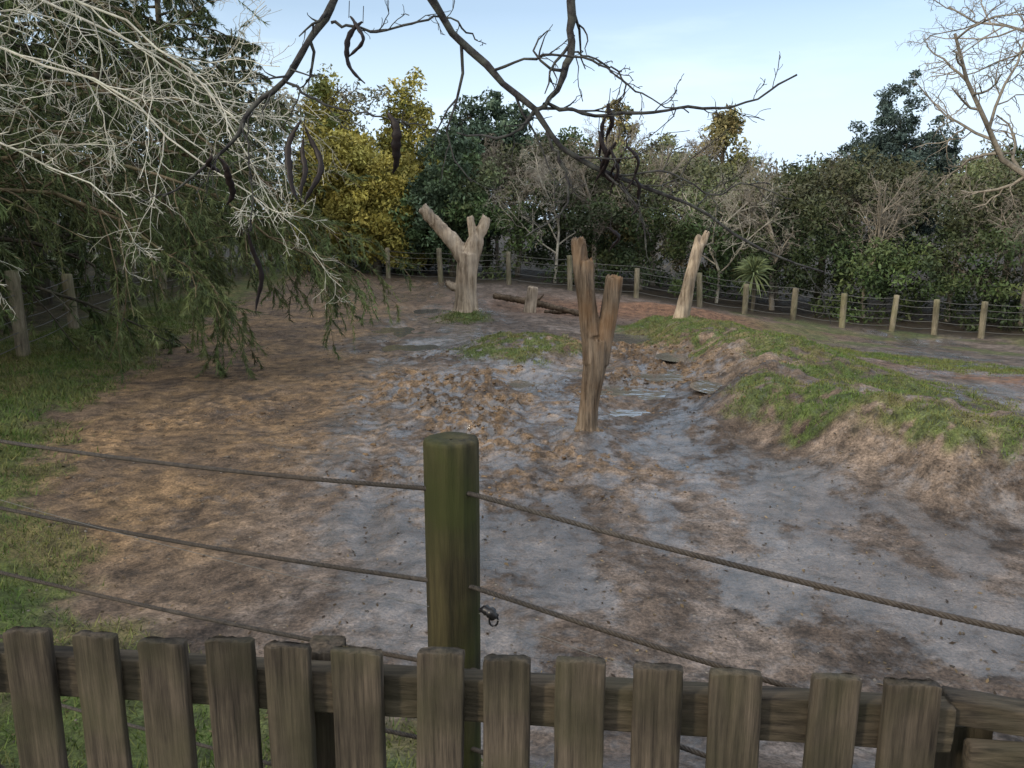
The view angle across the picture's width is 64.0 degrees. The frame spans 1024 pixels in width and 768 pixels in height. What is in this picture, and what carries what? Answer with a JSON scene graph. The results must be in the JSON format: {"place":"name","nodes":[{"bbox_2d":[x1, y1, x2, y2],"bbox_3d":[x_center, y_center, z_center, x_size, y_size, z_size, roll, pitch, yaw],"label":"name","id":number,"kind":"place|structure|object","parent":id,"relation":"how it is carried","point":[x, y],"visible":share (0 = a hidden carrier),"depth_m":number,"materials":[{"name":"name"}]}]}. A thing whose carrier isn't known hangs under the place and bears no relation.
{"place":"outdoors","nodes":[
{"label":"outdoors","id":0,"kind":"place"},
{"bbox_2d":[138,0,839,323],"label":"overhanging branches","id":1,"kind":"object","parent":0,"point":[320,23],"visible":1,"depth_m":2.87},
{"bbox_2d":[0,218,1023,767],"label":"ground","id":2,"kind":"structure","parent":0,"point":[734,446],"depth_m":7.45,"materials":[{"name":"brown soil"}]},
{"bbox_2d":[0,0,172,322],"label":"pine tree","id":3,"kind":"object","parent":2,"relation":"on","point":[73,256],"visible":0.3,"depth_m":17.87,"materials":[{"name":"green plant"}]},
{"bbox_2d":[0,27,191,361],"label":"pine tree","id":4,"kind":"object","parent":2,"relation":"on","point":[98,318],"visible":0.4,"depth_m":14.50,"materials":[{"name":"green plant"}]},
{"bbox_2d":[0,0,211,305],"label":"pine tree","id":5,"kind":"object","parent":2,"relation":"on","point":[106,55],"visible":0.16,"depth_m":21.09,"materials":[{"name":"green plant"}]},
{"bbox_2d":[0,21,212,280],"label":"woodland","id":6,"kind":"object","parent":2,"relation":"on","point":[87,246],"visible":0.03,"depth_m":36.42,"materials":[{"name":"green plant"}]},
{"bbox_2d":[0,0,288,298],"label":"pine tree","id":7,"kind":"object","parent":2,"relation":"on","point":[140,15],"visible":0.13,"depth_m":25.74,"materials":[{"name":"green plant"}]},
{"bbox_2d":[0,0,353,316],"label":"lichen covered tree","id":8,"kind":"object","parent":2,"relation":"on","point":[135,44],"visible":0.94,"depth_m":5.75,"materials":[{"name":"plant"}]},
{"bbox_2d":[51,0,312,282],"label":"pine tree","id":9,"kind":"object","parent":2,"relation":"on","point":[205,26],"visible":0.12,"depth_m":30.24,"materials":[{"name":"green plant"}]},
{"bbox_2d":[0,0,424,382],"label":"pine branches","id":10,"kind":"object","parent":2,"relation":"on","point":[195,225],"visible":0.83,"depth_m":13.06,"materials":[{"name":"green plant"}]},
{"bbox_2d":[144,28,321,265],"bbox_3d":[-12.547,-10.188,35.998,8.584,10.464,8.431,0,12,2],"label":"pine tree","id":11,"kind":"object","parent":2,"relation":"on","point":[233,64],"visible":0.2,"depth_m":35.92,"materials":[{"name":"green plant"}]},
{"bbox_2d":[269,63,369,271],"bbox_3d":[-8.070,-9.233,35.841,5.535,9.061,5.718,0,12,0],"label":"golden conifer","id":12,"kind":"object","parent":2,"relation":"on","point":[326,93],"visible":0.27,"depth_m":35.03,"materials":[{"name":"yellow plant"}]},
{"bbox_2d":[306,126,429,274],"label":"golden conifer","id":13,"kind":"object","parent":2,"relation":"on","point":[381,197],"visible":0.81,"depth_m":32.41,"materials":[{"name":"yellow plant"}]},
{"bbox_2d":[371,327,424,337],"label":"puddle","id":14,"kind":"object","parent":2,"relation":"on","point":[401,332],"visible":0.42,"depth_m":17.94,"materials":[{"name":"grey liquid"}]},
{"bbox_2d":[381,344,439,351],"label":"puddle","id":15,"kind":"object","parent":2,"relation":"on","point":[415,347],"visible":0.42,"depth_m":15.78,"materials":[{"name":"grey liquid"}]},
{"bbox_2d":[366,66,455,268],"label":"golden conifer","id":16,"kind":"object","parent":2,"relation":"on","point":[407,108],"visible":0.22,"depth_m":35.53,"materials":[{"name":"yellow plant"}]},
{"bbox_2d":[35,323,810,503],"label":"mud clods","id":17,"kind":"object","parent":2,"relation":"on","point":[483,427],"visible":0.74,"depth_m":10.85,"materials":[{"name":"brown soil"}]},
{"bbox_2d":[413,309,445,313],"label":"puddle","id":18,"kind":"object","parent":2,"relation":"on","point":[420,311],"visible":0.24,"depth_m":21.57,"materials":[{"name":"grey liquid"}]},
{"bbox_2d":[388,125,507,276],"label":"broadleaf tree","id":19,"kind":"object","parent":2,"relation":"on","point":[419,193],"visible":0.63,"depth_m":31.66,"materials":[{"name":"green plant"}]},
{"bbox_2d":[418,203,489,312],"bbox_3d":[-1.384,-2.912,19.927,1.728,2.909,0.737,0,12,0],"label":"dead tree stump","id":20,"kind":"object","parent":2,"relation":"on","point":[466,256],"visible":0.89,"depth_m":19.71,"materials":[{"name":"brown wood"}]},
{"bbox_2d":[434,87,540,269],"bbox_3d":[-1.189,-9.063,36.870,5.141,8.398,3.910,-5,13,-21],"label":"broadleaf tree","id":21,"kind":"object","parent":2,"relation":"on","point":[481,124],"visible":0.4,"depth_m":35.91,"materials":[{"name":"green plant"}]},
{"bbox_2d":[477,133,525,270],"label":"bare tree","id":22,"kind":"object","parent":2,"relation":"on","point":[496,239],"visible":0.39,"depth_m":34.64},
{"bbox_2d":[0,327,1022,742],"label":"pebbles","id":23,"kind":"object","parent":2,"relation":"on","point":[534,503],"visible":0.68,"depth_m":7.24,"materials":[{"name":"grey stone"}]},
{"bbox_2d":[0,626,1023,767],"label":"picket fence","id":24,"kind":"object","parent":2,"relation":"on","point":[328,701],"visible":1,"depth_m":1.57,"materials":[{"name":"brown wood"}]},
{"bbox_2d":[0,431,1023,767],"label":"rope fence","id":25,"kind":"object","parent":2,"relation":"on","point":[452,497],"visible":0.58,"depth_m":2.23,"materials":[{"name":"green wood"}]},
{"bbox_2d":[0,244,1023,356],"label":"post and wire fence","id":26,"kind":"object","parent":2,"relation":"on","point":[21,337],"visible":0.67,"depth_m":25.65,"materials":[{"name":"brown wood"}]},
{"bbox_2d":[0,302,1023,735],"bbox_3d":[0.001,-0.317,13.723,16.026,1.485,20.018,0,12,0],"label":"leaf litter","id":27,"kind":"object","parent":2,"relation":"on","point":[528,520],"visible":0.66,"depth_m":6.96,"materials":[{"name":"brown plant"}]},
{"bbox_2d":[505,380,543,388],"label":"puddle","id":28,"kind":"object","parent":2,"relation":"on","point":[520,384],"visible":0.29,"depth_m":12.61,"materials":[{"name":"grey liquid"}]},
{"bbox_2d":[33,63,1023,260],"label":"distant trees","id":29,"kind":"object","parent":2,"relation":"on","point":[361,96],"visible":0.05,"depth_m":51.97,"materials":[{"name":"green plant"}]},
{"bbox_2d":[523,286,537,312],"bbox_3d":[0.483,-2.187,21.610,0.409,0.808,0.346,0,12,0],"label":"tree stump","id":30,"kind":"object","parent":2,"relation":"on","point":[530,305],"visible":0.87,"depth_m":21.49,"materials":[{"name":"brown wood"}]},
{"bbox_2d":[484,128,586,274],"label":"bare tree","id":31,"kind":"object","parent":2,"relation":"on","point":[517,270],"visible":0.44,"depth_m":32.08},
{"bbox_2d":[493,292,578,315],"bbox_3d":[0.756,-2.212,22.425,3.490,0.544,0.193,11,16,42],"label":"fallen log","id":32,"kind":"object","parent":2,"relation":"on","point":[521,300],"visible":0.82,"depth_m":22.35,"materials":[{"name":"brown wood"}]},
{"bbox_2d":[483,137,623,282],"bbox_3d":[1.686,-6.339,30.491,6.418,5.436,3.292,-8,14,-35],"label":"bare tree","id":33,"kind":"object","parent":2,"relation":"on","point":[540,177],"visible":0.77,"depth_m":29.91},
{"bbox_2d":[544,309,578,314],"bbox_3d":[1.598,-1.962,22.368,1.537,0.222,0.144,5,13,23],"label":"fallen log","id":34,"kind":"object","parent":2,"relation":"on","point":[553,312],"visible":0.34,"depth_m":22.50,"materials":[{"name":"brown wood"}]},
{"bbox_2d":[514,121,626,285],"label":"bare tree","id":35,"kind":"object","parent":2,"relation":"on","point":[575,173],"visible":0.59,"depth_m":30.45,"materials":[{"name":"plant"}]},
{"bbox_2d":[530,125,625,270],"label":"evergreen tree","id":36,"kind":"object","parent":2,"relation":"on","point":[563,138],"visible":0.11,"depth_m":37.16,"materials":[{"name":"green plant"}]},
{"bbox_2d":[564,366,614,371],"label":"puddle","id":37,"kind":"object","parent":2,"relation":"on","point":[579,369],"visible":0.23,"depth_m":13.61,"materials":[{"name":"grey liquid"}]},
{"bbox_2d":[571,236,622,431],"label":"dead tree trunk","id":38,"kind":"object","parent":2,"relation":"on","point":[597,331],"visible":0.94,"depth_m":8.88,"materials":[{"name":"brown wood"}]},
{"bbox_2d":[551,117,653,251],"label":"bare tree","id":39,"kind":"object","parent":2,"relation":"on","point":[632,128],"visible":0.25,"depth_m":35.52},
{"bbox_2d":[583,96,657,274],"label":"olive conifer","id":40,"kind":"object","parent":2,"relation":"on","point":[624,235],"visible":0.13,"depth_m":38.12,"materials":[{"name":"green plant"}]},
{"bbox_2d":[609,409,649,416],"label":"puddle","id":41,"kind":"object","parent":2,"relation":"on","point":[623,412],"visible":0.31,"depth_m":10.76,"materials":[{"name":"grey liquid"}]},
{"bbox_2d":[613,334,650,343],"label":"puddle","id":42,"kind":"object","parent":2,"relation":"on","point":[630,339],"visible":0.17,"depth_m":17.24,"materials":[{"name":"grey liquid"}]},
{"bbox_2d":[601,384,670,399],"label":"puddle","id":43,"kind":"object","parent":2,"relation":"on","point":[638,391],"visible":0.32,"depth_m":11.87,"materials":[{"name":"grey liquid"}]},
{"bbox_2d":[597,134,703,289],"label":"bare tree","id":44,"kind":"object","parent":2,"relation":"on","point":[682,159],"visible":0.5,"depth_m":31.01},
{"bbox_2d":[625,371,688,383],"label":"puddle","id":45,"kind":"object","parent":2,"relation":"on","point":[669,376],"visible":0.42,"depth_m":12.78,"materials":[{"name":"grey liquid"}]},
{"bbox_2d":[292,125,1023,332],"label":"shrub mass","id":46,"kind":"object","parent":2,"relation":"on","point":[846,267],"visible":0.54,"depth_m":29.82,"materials":[{"name":"green plant"}]},
{"bbox_2d":[655,352,695,362],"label":"puddle","id":47,"kind":"object","parent":2,"relation":"on","point":[669,356],"visible":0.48,"depth_m":14.37,"materials":[{"name":"grey liquid"}]},
{"bbox_2d":[617,127,740,285],"bbox_3d":[6.980,-7.355,34.280,4.715,6.830,5.341,-3,12,-16],"label":"bare tree","id":48,"kind":"object","parent":2,"relation":"on","point":[651,271],"visible":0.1,"depth_m":34.53,"materials":[{"name":"plant"}]},
{"bbox_2d":[673,230,709,318],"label":"dead tree trunk","id":49,"kind":"object","parent":2,"relation":"on","point":[684,305],"visible":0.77,"depth_m":18.31,"materials":[{"name":"brown wood"}]},
{"bbox_2d":[663,126,724,234],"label":"bare tree","id":50,"kind":"object","parent":2,"relation":"on","point":[707,153],"visible":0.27,"depth_m":36.09,"materials":[{"name":"plant"}]},
{"bbox_2d":[690,380,723,393],"bbox_3d":[2.900,0.049,11.452,0.805,0.001,1.035,0,12,0],"label":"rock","id":51,"kind":"object","parent":2,"relation":"on","point":[707,386],"visible":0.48,"depth_m":11.52,"materials":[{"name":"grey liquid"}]},
{"bbox_2d":[659,96,767,284],"bbox_3d":[10.034,-9.167,40.045,5.610,9.223,5.497,0,12,0],"label":"olive conifer","id":52,"kind":"object","parent":2,"relation":"on","point":[728,120],"visible":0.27,"depth_m":38.91,"materials":[{"name":"green plant"}]},
{"bbox_2d":[645,159,799,302],"bbox_3d":[7.058,-5.254,28.838,6.040,5.116,3.098,8,14,34],"label":"bare tree","id":53,"kind":"object","parent":2,"relation":"on","point":[722,233],"visible":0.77,"depth_m":28.34,"materials":[{"name":"grey plant"}]},
{"bbox_2d":[697,152,800,309],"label":"bare tree","id":54,"kind":"object","parent":2,"relation":"on","point":[776,259],"visible":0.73,"depth_m":28.65,"materials":[{"name":"grey plant"}]},
{"bbox_2d":[731,256,772,311],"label":"cabbage tree","id":55,"kind":"object","parent":2,"relation":"on","point":[752,267],"visible":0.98,"depth_m":27.63,"materials":[{"name":"green plant"}]},
{"bbox_2d":[739,145,823,300],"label":"bare tree","id":56,"kind":"object","parent":2,"relation":"on","point":[776,293],"visible":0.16,"depth_m":33.44,"materials":[{"name":"plant"}]},
{"bbox_2d":[757,156,875,300],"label":"evergreen tree","id":57,"kind":"object","parent":2,"relation":"on","point":[820,275],"visible":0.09,"depth_m":34.59,"materials":[{"name":"green plant"}]},
{"bbox_2d":[816,153,878,302],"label":"bare tree","id":58,"kind":"object","parent":2,"relation":"on","point":[854,199],"visible":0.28,"depth_m":33.33,"materials":[{"name":"grey plant"}]},
{"bbox_2d":[823,169,948,316],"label":"bare tree","id":59,"kind":"object","parent":2,"relation":"on","point":[883,219],"visible":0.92,"depth_m":27.98,"materials":[{"name":"grey plant"}]},
{"bbox_2d":[825,69,964,296],"bbox_3d":[17.052,-8.804,37.128,6.052,10.276,4.990,0,12,0],"label":"cypress tree","id":60,"kind":"object","parent":2,"relation":"on","point":[893,140],"visible":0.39,"depth_m":36.01,"materials":[{"name":"green plant"}]},
{"bbox_2d":[895,0,1023,211],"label":"bare tree","id":61,"kind":"object","parent":2,"relation":"on","point":[1013,165],"visible":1,"depth_m":17.12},
{"bbox_2d":[920,171,1023,321],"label":"evergreen tree","id":62,"kind":"object","parent":2,"relation":"on","point":[949,299],"visible":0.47,"depth_m":28.30,"materials":[{"name":"green plant"}]},
{"bbox_2d":[937,144,1023,301],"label":"evergreen tree","id":63,"kind":"object","parent":2,"relation":"on","point":[1021,153],"visible":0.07,"depth_m":34.96,"materials":[{"name":"green plant"}]},
{"bbox_2d":[974,153,1023,259],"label":"bare tree","id":64,"kind":"object","parent":2,"relation":"on","point":[999,186],"visible":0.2,"depth_m":30.32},
{"bbox_2d":[980,195,1023,325],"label":"evergreen tree","id":65,"kind":"object","parent":2,"relation":"on","point":[1022,296],"visible":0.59,"depth_m":27.59,"materials":[{"name":"green plant"}]},
{"bbox_2d":[0,297,1023,767],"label":"grass","id":66,"kind":"structure","parent":0,"point":[72,363],"depth_m":10.98,"materials":[{"name":"green plant"}]},
{"bbox_2d":[0,0,1023,218],"label":"sky","id":67,"kind":"structure","parent":0,"point":[840,53],"materials":[{"name":"blue"}]}
]}

